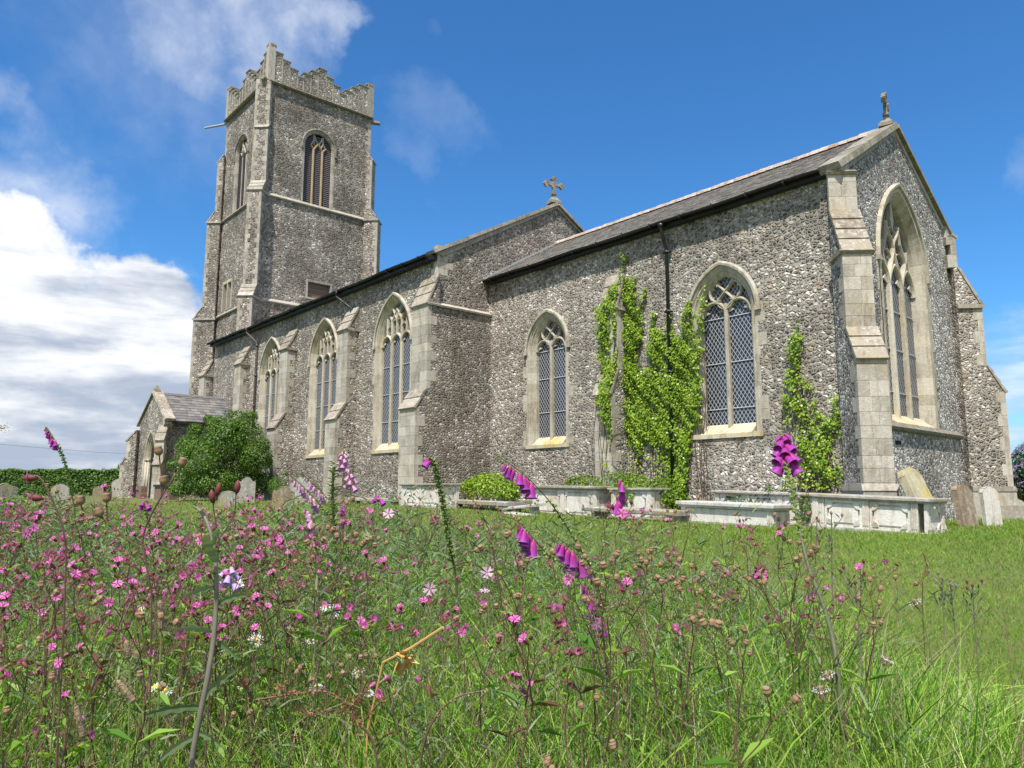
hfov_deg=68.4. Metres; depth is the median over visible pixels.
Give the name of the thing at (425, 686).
red campion
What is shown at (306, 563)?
red campion
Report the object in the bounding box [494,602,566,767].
red campion
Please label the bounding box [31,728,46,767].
red campion
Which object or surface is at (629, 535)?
red campion
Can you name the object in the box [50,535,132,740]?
red campion
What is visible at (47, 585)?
red campion
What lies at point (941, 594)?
knapweed
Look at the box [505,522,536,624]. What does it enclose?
red campion
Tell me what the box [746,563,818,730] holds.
red campion
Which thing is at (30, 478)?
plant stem
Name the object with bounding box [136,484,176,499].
brick wall
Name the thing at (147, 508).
foxglove
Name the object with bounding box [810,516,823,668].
knapweed
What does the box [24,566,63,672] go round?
red campion
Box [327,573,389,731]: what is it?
seedhead campion
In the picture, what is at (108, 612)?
red campion
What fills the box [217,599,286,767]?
red campion
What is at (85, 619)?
red campion
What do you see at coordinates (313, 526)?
seedhead campion
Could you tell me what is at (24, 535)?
red campion
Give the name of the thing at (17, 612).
red campion
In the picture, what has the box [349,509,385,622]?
red campion
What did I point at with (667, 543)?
red campion
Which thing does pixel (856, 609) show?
red campion
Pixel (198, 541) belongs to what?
red campion
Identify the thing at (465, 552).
seedhead campion
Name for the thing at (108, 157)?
sky
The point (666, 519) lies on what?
red campion
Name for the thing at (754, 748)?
seedhead campion
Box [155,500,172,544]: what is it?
red campion
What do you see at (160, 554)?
red campion
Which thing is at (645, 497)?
chest tomb
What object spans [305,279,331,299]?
blocked window
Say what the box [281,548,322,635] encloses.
seedhead campion
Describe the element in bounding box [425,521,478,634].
red campion
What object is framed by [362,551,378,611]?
red campion
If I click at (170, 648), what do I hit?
red campion
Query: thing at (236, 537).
seedhead campion
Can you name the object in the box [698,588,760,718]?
red campion
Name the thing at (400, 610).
red campion
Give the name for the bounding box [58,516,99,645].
seedhead campion
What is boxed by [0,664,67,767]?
red campion
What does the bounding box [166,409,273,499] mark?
elder bush
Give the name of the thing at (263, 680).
red campion
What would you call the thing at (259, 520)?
red campion
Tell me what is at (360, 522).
red campion
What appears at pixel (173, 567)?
red campion
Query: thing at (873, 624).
seedhead campion
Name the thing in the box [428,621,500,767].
red campion
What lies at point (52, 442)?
foxglove
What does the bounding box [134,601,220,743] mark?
red campion
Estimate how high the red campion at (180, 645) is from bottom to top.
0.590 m
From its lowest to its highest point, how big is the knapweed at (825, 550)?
0.759 m
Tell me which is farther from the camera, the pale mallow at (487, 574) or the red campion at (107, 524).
the red campion at (107, 524)
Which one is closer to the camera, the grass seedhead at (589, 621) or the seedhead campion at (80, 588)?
the seedhead campion at (80, 588)
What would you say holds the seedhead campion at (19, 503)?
on the ground at (136, 500)
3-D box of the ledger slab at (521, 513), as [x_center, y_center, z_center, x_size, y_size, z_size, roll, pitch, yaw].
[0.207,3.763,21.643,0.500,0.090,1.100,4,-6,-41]
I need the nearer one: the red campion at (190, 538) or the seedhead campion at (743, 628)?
the seedhead campion at (743, 628)
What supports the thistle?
on the ground at (136, 500)
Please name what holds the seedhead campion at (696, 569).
on the ground at (136, 500)
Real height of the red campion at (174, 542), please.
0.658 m
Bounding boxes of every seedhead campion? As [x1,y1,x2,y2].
[0,501,49,592]
[0,581,104,709]
[0,635,82,767]
[1,483,84,658]
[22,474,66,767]
[27,545,102,673]
[41,512,77,551]
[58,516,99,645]
[64,494,120,662]
[76,445,187,760]
[94,610,179,767]
[99,558,178,721]
[104,551,171,696]
[132,579,177,719]
[153,497,192,588]
[164,509,221,704]
[194,526,255,695]
[199,595,264,702]
[200,568,302,711]
[201,551,273,756]
[204,480,240,767]
[208,657,313,767]
[231,502,265,554]
[262,538,313,664]
[268,528,332,667]
[275,517,368,766]
[281,524,351,747]
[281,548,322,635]
[283,489,321,594]
[303,496,364,688]
[307,532,363,636]
[326,535,396,728]
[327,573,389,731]
[327,652,398,765]
[344,500,373,557]
[398,486,432,570]
[409,497,437,566]
[411,562,456,624]
[416,539,467,649]
[427,503,448,567]
[453,609,502,760]
[455,494,477,580]
[469,506,521,657]
[473,530,547,741]
[481,542,519,633]
[481,592,557,763]
[483,510,506,584]
[528,499,553,567]
[541,535,566,649]
[543,693,645,767]
[548,542,645,767]
[572,553,674,737]
[581,501,616,577]
[584,490,643,632]
[600,550,682,756]
[611,551,683,753]
[618,520,637,576]
[632,547,716,763]
[644,560,737,767]
[649,502,694,598]
[666,492,702,643]
[678,549,726,635]
[687,614,801,767]
[708,598,765,767]
[710,512,755,615]
[746,538,849,721]
[757,549,838,754]
[762,517,820,676]
[772,492,827,634]
[821,574,919,767]
[857,564,896,662]
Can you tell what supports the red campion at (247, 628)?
on the ground at (136, 500)
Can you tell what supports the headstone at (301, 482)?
on the ground at (136, 500)
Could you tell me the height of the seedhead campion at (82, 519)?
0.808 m
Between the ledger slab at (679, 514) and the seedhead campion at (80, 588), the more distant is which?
the ledger slab at (679, 514)
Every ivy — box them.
[564,471,684,509]
[591,252,710,500]
[721,485,811,522]
[779,321,843,493]
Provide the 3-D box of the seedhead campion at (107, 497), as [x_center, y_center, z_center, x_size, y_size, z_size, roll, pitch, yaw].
[-0.633,0.547,1.211,0.184,0.894,0.066,1,-8,-4]
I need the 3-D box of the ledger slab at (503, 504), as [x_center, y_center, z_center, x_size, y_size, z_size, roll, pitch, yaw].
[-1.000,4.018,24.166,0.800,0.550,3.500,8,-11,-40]
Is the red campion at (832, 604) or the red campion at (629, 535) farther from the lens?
the red campion at (629, 535)
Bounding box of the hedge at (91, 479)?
[0,468,119,495]
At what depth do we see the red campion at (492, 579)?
2.83 m
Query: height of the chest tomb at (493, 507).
1.052 m
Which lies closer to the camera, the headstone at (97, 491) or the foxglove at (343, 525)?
the foxglove at (343, 525)
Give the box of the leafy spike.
[325,461,342,600]
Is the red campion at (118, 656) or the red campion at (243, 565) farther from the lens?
the red campion at (243, 565)
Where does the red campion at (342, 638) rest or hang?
on the ground at (136, 500)
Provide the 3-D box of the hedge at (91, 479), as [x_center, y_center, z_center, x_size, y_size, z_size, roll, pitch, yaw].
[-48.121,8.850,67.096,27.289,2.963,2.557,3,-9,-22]
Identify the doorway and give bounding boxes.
[141,430,154,497]
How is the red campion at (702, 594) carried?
on the ground at (136, 500)
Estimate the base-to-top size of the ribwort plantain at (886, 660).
0.457 m
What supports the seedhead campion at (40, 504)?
on the ground at (136, 500)
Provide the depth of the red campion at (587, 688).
1.45 m
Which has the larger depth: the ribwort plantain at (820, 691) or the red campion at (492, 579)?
the red campion at (492, 579)
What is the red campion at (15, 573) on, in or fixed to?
on the ground at (136, 500)
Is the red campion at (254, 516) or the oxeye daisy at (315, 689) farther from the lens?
the red campion at (254, 516)
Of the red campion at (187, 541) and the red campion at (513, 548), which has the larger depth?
the red campion at (513, 548)
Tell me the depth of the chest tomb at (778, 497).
18.27 m
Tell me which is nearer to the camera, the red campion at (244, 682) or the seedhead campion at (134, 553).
the red campion at (244, 682)
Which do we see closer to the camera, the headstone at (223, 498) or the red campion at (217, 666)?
the red campion at (217, 666)
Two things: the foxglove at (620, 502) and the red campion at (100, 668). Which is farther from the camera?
the foxglove at (620, 502)
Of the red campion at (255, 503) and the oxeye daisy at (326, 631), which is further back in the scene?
the red campion at (255, 503)
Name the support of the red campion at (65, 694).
on the ground at (136, 500)
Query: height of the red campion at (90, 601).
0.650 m
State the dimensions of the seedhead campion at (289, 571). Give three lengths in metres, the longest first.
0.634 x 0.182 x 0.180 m
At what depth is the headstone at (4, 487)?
40.00 m
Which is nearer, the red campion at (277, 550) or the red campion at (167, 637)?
the red campion at (167, 637)
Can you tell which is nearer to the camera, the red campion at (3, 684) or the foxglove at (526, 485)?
the red campion at (3, 684)
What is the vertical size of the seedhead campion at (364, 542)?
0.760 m
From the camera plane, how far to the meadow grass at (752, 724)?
1.85 m
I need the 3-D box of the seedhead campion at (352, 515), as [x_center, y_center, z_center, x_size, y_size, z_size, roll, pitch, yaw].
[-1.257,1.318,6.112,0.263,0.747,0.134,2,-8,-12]
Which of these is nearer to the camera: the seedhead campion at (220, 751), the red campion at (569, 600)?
the seedhead campion at (220, 751)
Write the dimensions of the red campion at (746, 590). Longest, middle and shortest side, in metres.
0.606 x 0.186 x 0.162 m
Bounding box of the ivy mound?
[459,472,520,499]
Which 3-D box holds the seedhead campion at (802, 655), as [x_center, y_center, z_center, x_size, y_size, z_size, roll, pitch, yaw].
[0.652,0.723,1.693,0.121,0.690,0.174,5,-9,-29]
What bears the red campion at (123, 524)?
on the ground at (136, 500)
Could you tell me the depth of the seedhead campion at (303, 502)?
3.79 m
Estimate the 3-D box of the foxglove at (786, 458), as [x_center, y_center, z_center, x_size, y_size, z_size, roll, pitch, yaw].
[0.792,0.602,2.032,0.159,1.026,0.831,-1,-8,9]
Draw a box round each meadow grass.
[0,494,1023,767]
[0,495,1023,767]
[0,585,1023,767]
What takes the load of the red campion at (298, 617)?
on the ground at (136, 500)
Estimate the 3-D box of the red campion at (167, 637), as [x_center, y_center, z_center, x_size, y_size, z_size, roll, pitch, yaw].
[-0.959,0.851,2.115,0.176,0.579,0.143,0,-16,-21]
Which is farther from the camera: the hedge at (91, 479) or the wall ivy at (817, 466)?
the hedge at (91, 479)
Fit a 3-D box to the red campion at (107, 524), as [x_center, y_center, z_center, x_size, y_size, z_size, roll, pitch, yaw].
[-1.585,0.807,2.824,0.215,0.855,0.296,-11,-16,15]
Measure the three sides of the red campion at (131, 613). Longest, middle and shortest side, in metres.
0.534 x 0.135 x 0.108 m
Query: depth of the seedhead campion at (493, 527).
4.66 m
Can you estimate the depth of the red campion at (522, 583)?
3.02 m
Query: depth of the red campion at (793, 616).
2.06 m
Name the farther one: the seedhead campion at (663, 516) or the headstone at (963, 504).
the headstone at (963, 504)
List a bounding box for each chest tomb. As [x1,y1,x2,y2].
[399,483,461,508]
[468,486,516,509]
[532,485,617,515]
[607,488,669,518]
[675,500,792,526]
[711,490,817,525]
[812,493,949,533]
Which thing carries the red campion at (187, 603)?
on the ground at (136, 500)
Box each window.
[221,277,232,312]
[231,133,248,213]
[256,336,279,460]
[301,129,336,209]
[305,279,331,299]
[305,317,337,457]
[371,291,411,453]
[523,308,573,448]
[683,261,769,439]
[876,182,939,429]
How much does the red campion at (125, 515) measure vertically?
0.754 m
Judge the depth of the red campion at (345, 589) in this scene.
2.14 m
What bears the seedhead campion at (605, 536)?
on the ground at (136, 500)
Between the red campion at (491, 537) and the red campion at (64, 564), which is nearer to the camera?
the red campion at (64, 564)
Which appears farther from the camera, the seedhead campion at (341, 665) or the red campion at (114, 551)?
the red campion at (114, 551)
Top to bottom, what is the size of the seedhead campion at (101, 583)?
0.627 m
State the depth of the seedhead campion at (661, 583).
1.67 m
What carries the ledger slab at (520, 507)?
on the ground at (136, 500)
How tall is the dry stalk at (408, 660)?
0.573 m
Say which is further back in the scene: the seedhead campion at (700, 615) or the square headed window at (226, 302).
the square headed window at (226, 302)
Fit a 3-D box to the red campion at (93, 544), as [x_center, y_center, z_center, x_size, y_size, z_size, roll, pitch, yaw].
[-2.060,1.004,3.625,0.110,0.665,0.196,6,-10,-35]
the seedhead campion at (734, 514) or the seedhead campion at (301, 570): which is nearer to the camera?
the seedhead campion at (301, 570)
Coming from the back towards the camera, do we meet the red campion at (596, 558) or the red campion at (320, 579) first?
the red campion at (320, 579)
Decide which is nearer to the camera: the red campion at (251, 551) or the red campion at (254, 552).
the red campion at (251, 551)
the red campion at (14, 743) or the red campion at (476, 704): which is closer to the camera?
the red campion at (14, 743)
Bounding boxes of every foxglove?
[44,426,78,591]
[131,499,154,627]
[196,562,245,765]
[284,471,342,578]
[300,471,357,594]
[302,505,324,634]
[332,450,350,614]
[335,499,349,610]
[343,468,358,604]
[367,496,387,641]
[422,457,472,688]
[495,455,618,660]
[499,515,597,666]
[544,526,627,700]
[580,575,622,701]
[600,466,632,692]
[769,430,880,767]
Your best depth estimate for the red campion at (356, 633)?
1.79 m
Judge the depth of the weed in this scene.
2.60 m
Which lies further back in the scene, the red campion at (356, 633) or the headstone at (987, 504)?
the headstone at (987, 504)
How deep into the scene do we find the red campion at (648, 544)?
4.11 m
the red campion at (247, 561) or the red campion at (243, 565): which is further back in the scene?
the red campion at (243, 565)
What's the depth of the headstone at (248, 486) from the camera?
29.52 m
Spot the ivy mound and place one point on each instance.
(484, 481)
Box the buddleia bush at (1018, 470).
[1011,442,1023,500]
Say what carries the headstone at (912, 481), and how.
on the ground at (136, 500)
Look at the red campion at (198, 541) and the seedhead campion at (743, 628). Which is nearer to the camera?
the seedhead campion at (743, 628)
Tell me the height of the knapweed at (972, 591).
0.559 m
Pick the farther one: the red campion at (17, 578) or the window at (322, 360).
the window at (322, 360)
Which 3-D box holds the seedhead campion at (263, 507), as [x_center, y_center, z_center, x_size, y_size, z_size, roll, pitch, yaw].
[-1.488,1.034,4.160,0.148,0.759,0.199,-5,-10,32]
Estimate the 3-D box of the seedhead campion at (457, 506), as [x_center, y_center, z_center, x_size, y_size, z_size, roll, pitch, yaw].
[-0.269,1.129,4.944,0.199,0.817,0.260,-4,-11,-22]
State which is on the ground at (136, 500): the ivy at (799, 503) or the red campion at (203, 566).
the red campion at (203, 566)
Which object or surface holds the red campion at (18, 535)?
on the ground at (136, 500)
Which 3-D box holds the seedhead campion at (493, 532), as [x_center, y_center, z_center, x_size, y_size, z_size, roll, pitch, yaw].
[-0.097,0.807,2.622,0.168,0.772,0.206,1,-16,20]
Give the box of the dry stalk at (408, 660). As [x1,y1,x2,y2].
[365,626,443,767]
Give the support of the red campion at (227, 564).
on the ground at (136, 500)
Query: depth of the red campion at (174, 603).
2.36 m
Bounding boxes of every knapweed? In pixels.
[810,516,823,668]
[817,511,842,631]
[836,565,865,711]
[928,569,953,677]
[937,578,960,691]
[961,579,984,715]
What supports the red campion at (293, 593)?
on the ground at (136, 500)
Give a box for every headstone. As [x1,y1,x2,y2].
[0,483,17,497]
[50,484,68,499]
[92,486,103,496]
[111,478,118,496]
[217,491,237,506]
[237,477,255,502]
[271,486,294,506]
[289,477,309,503]
[897,466,947,529]
[950,483,978,526]
[978,486,1002,525]
[1017,499,1023,504]
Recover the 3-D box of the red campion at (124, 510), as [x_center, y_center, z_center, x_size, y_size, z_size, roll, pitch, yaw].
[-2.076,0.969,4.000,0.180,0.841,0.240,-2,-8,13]
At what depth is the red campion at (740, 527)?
3.48 m
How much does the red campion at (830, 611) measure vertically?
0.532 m
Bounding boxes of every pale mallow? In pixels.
[382,508,393,673]
[423,582,435,705]
[479,588,489,712]
[480,566,493,681]
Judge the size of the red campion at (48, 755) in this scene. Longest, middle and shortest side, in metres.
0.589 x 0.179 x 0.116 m
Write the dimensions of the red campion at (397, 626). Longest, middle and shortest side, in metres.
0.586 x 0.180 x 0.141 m
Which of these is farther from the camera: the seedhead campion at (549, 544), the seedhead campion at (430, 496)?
the seedhead campion at (430, 496)
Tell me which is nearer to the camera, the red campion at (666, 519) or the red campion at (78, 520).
the red campion at (666, 519)
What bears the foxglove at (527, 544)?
on the ground at (136, 500)
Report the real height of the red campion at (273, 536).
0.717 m
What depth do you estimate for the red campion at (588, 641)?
1.50 m
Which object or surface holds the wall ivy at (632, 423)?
attached to the church
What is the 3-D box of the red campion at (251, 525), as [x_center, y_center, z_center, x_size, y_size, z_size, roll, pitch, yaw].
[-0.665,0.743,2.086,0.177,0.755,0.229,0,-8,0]
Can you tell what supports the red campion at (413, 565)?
on the ground at (136, 500)
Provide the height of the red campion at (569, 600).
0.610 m
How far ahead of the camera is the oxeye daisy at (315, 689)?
1.90 m
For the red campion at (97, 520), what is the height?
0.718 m
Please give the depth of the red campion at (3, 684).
1.78 m
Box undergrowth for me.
[0,503,1016,767]
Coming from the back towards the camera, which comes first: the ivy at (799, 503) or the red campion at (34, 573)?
the ivy at (799, 503)
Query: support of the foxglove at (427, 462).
on the ground at (136, 500)
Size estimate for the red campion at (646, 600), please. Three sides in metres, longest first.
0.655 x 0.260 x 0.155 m
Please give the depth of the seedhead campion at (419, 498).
5.31 m
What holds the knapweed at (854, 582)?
on the ground at (136, 500)
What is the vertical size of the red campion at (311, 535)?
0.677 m
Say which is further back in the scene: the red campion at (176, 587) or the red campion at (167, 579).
the red campion at (176, 587)
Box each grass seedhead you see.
[419,688,486,767]
[458,484,506,704]
[586,602,601,763]
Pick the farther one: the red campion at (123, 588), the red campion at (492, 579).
the red campion at (492, 579)
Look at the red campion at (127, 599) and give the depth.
1.48 m
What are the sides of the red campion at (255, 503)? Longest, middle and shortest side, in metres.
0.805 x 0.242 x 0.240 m
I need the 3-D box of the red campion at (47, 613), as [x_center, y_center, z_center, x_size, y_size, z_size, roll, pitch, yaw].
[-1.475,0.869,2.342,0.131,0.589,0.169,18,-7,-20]
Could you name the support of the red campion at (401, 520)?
on the ground at (136, 500)
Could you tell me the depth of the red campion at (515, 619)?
1.32 m
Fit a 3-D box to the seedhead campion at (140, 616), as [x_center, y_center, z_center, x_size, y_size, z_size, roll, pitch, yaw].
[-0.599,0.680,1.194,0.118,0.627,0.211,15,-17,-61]
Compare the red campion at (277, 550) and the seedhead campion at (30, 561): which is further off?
the red campion at (277, 550)
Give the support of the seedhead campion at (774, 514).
on the ground at (136, 500)
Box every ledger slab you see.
[346,498,398,504]
[457,499,526,511]
[503,503,545,513]
[504,512,537,515]
[581,506,689,522]
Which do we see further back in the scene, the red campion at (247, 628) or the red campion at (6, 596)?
the red campion at (247, 628)
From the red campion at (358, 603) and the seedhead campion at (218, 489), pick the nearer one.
the seedhead campion at (218, 489)
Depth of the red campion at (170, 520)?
5.48 m
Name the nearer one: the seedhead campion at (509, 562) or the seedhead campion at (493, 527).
the seedhead campion at (509, 562)
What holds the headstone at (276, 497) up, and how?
on the ground at (136, 500)
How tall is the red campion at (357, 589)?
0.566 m
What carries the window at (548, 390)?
in the church
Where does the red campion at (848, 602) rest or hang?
on the ground at (136, 500)
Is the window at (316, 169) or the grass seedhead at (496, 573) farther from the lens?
the window at (316, 169)
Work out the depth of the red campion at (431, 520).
3.11 m
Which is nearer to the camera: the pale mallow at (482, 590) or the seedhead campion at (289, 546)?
the pale mallow at (482, 590)
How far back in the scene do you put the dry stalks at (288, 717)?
1.65 m
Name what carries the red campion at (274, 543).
on the ground at (136, 500)
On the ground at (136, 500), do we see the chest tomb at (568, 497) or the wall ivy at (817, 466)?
the chest tomb at (568, 497)
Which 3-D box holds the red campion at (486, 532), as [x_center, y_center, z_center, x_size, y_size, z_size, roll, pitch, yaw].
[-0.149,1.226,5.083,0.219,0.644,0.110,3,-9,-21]
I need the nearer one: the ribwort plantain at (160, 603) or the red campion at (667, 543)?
the ribwort plantain at (160, 603)
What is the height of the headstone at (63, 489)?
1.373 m
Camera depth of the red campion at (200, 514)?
5.47 m
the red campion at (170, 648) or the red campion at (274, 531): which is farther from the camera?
the red campion at (274, 531)
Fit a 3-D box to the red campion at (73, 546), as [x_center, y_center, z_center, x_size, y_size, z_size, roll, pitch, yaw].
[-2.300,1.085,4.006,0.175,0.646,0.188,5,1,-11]
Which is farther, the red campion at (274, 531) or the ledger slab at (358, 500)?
the ledger slab at (358, 500)
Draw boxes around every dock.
[248,676,392,767]
[734,544,753,676]
[919,553,932,664]
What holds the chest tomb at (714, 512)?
on the ground at (136, 500)
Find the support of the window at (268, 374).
in the church
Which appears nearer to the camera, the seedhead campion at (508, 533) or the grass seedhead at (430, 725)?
the grass seedhead at (430, 725)
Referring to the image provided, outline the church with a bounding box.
[118,42,1023,519]
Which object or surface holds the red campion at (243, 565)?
on the ground at (136, 500)
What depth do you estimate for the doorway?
40.66 m
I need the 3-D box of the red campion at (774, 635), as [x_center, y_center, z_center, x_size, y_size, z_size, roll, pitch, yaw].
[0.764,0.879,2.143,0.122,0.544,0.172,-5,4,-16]
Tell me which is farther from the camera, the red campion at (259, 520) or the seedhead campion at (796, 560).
the red campion at (259, 520)
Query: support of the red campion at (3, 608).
on the ground at (136, 500)
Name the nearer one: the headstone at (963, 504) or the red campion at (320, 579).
the red campion at (320, 579)
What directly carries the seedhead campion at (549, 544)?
on the ground at (136, 500)
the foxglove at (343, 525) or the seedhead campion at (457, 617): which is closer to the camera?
the seedhead campion at (457, 617)
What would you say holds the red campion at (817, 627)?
on the ground at (136, 500)
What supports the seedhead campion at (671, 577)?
on the ground at (136, 500)
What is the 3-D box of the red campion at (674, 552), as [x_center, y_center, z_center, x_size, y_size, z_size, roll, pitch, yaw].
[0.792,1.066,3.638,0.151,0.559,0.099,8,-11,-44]
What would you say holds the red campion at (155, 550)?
on the ground at (136, 500)
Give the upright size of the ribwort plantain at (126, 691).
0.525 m
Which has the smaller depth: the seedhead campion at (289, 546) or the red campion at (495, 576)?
the seedhead campion at (289, 546)
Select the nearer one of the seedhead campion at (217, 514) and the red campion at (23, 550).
the seedhead campion at (217, 514)
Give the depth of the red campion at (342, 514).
2.65 m
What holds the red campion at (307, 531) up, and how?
on the ground at (136, 500)
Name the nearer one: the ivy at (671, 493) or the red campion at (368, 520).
the red campion at (368, 520)
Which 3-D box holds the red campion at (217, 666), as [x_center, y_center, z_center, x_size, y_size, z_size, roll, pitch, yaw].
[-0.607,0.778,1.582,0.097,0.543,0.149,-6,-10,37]
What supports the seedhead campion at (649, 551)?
on the ground at (136, 500)
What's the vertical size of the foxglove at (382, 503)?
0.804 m
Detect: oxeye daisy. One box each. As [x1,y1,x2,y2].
[151,681,162,750]
[162,686,172,740]
[233,579,243,685]
[250,632,263,713]
[309,683,322,724]
[320,603,329,680]
[324,604,339,700]
[364,689,373,728]
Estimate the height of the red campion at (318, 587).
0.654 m
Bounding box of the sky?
[0,0,1023,478]
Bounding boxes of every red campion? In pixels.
[0,493,28,570]
[0,503,14,636]
[0,506,37,708]
[0,507,43,726]
[0,518,34,605]
[0,520,22,634]
[0,541,16,597]
[0,565,33,764]
[0,571,95,726]
[0,574,23,681]
[0,590,48,675]
[0,598,62,766]
[0,601,16,647]
[0,610,22,693]
[0,624,10,721]
[0,624,67,767]
[0,634,106,767]
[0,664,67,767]
[1,538,49,626]
[2,533,62,642]
[3,510,35,603]
[3,512,56,614]
[4,543,101,767]
[9,573,137,767]
[10,525,51,602]
[10,529,29,614]
[15,559,52,635]
[19,569,97,757]
[24,557,136,725]
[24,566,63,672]
[25,567,80,670]
[27,528,92,632]
[29,629,125,767]
[30,589,111,767]
[31,550,150,767]
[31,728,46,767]
[35,560,58,650]
[42,610,130,767]
[45,690,95,767]
[46,548,115,691]
[47,535,156,715]
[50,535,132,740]
[56,484,138,650]
[63,518,98,600]
[65,529,92,593]
[75,522,100,603]
[76,522,144,662]
[79,510,105,579]
[82,576,126,687]
[83,561,196,741]
[86,550,143,619]
[95,576,177,732]
[103,557,228,762]
[104,487,138,589]
[104,555,176,759]
[114,512,161,603]
[117,562,200,715]
[117,583,170,707]
[118,499,138,559]
[118,583,142,647]
[124,519,155,584]
[130,528,189,663]
[133,595,194,722]
[134,598,202,764]
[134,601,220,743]
[136,592,259,767]
[140,542,204,707]
[141,580,185,688]
[141,584,200,702]
[141,589,209,733]
[143,554,244,681]
[144,532,217,695]
[145,513,171,588]
[145,552,176,652]
[149,554,259,741]
[151,522,252,762]
[154,533,208,685]
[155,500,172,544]
[156,534,285,735]
[156,550,188,673]
[161,513,186,566]
[163,522,203,566]
[166,521,274,718]
[169,587,263,764]
[177,605,253,721]
[181,600,275,767]
[184,512,213,558]
[193,624,253,767]
[197,502,209,559]
[199,514,278,676]
[205,552,289,753]
[207,507,263,621]
[213,590,269,700]
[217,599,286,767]
[218,550,268,620]
[222,513,285,650]
[224,501,240,533]
[226,531,255,665]
[229,549,288,683]
[233,495,264,552]
[234,594,304,759]
[235,514,312,700]
[239,497,292,621]
[245,522,291,661]
[248,550,306,711]
[249,533,331,726]
[254,612,307,750]
[255,601,330,722]
[257,522,287,608]
[264,502,298,629]
[273,576,312,699]
[275,534,330,660]
[276,526,415,740]
[278,538,310,627]
[281,511,319,643]
[291,556,398,763]
[299,510,313,558]
[301,563,334,630]
[301,573,322,653]
[304,603,393,755]
[305,542,339,669]
[312,561,339,639]
[312,613,418,767]
[313,533,366,665]
[315,567,348,701]
[317,515,376,628]
[323,576,371,693]
[328,510,368,658]
[344,573,391,662]
[349,507,372,550]
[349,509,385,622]
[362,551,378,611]
[370,661,422,762]
[373,575,460,763]
[381,556,421,673]
[382,521,412,597]
[393,514,441,636]
[394,509,409,557]
[395,554,414,615]
[412,596,469,766]
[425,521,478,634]
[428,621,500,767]
[430,560,489,756]
[440,605,504,767]
[461,505,516,600]
[471,559,506,632]
[475,518,495,572]
[476,521,499,553]
[487,667,532,767]
[491,573,530,654]
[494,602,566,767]
[503,550,525,622]
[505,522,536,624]
[505,603,568,767]
[513,557,548,645]
[535,636,591,767]
[546,501,632,767]
[547,577,639,767]
[557,554,583,657]
[571,555,622,654]
[586,556,675,747]
[615,509,641,579]
[622,509,675,638]
[632,507,677,616]
[635,530,656,569]
[661,616,703,756]
[664,561,712,673]
[665,547,683,591]
[687,565,738,685]
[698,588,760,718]
[705,569,754,665]
[718,519,752,610]
[737,538,763,628]
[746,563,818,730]
[747,524,827,704]
[763,609,793,707]
[770,608,822,742]
[801,584,850,712]
[804,559,898,751]
[808,608,871,742]
[834,585,861,627]
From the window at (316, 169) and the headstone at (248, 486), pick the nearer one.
the headstone at (248, 486)
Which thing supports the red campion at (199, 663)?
on the ground at (136, 500)
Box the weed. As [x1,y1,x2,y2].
[0,480,997,767]
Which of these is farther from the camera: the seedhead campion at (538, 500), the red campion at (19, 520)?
the seedhead campion at (538, 500)
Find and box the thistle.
[137,506,248,767]
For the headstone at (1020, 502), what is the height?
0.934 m
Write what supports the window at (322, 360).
in the church
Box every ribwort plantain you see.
[48,657,64,767]
[67,701,89,767]
[111,676,149,767]
[119,639,135,767]
[153,600,166,767]
[813,683,830,767]
[820,669,849,767]
[871,654,893,755]
[909,596,944,726]
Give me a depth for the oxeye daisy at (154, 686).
1.79 m
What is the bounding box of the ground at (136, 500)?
[18,496,1023,723]
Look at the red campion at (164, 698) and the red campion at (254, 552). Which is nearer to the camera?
the red campion at (164, 698)
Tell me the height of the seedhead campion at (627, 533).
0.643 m
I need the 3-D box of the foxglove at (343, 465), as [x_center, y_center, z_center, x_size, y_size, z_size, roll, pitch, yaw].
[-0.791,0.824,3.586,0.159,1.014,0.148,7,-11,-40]
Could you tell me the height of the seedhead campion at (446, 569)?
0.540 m
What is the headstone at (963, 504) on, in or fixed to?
on the ground at (136, 500)
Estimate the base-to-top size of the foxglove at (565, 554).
0.729 m
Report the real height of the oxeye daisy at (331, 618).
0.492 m
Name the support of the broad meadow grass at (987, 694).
on the ground at (136, 500)
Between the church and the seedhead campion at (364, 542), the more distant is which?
the church
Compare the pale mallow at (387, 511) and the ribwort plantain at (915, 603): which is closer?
the ribwort plantain at (915, 603)
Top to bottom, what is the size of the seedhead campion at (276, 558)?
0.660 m
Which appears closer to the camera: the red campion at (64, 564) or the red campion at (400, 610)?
the red campion at (400, 610)
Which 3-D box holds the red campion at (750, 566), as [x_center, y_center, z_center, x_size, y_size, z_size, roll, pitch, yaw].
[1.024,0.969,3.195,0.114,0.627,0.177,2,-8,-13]
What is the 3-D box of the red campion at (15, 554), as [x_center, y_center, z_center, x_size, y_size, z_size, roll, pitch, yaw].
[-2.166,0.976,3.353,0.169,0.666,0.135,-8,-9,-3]
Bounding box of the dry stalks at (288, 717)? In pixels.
[0,471,1023,767]
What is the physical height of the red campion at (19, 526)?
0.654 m
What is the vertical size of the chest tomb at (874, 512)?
1.022 m
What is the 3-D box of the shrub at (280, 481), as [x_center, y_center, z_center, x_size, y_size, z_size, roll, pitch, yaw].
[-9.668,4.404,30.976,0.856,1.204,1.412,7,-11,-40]
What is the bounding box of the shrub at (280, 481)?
[267,477,287,495]

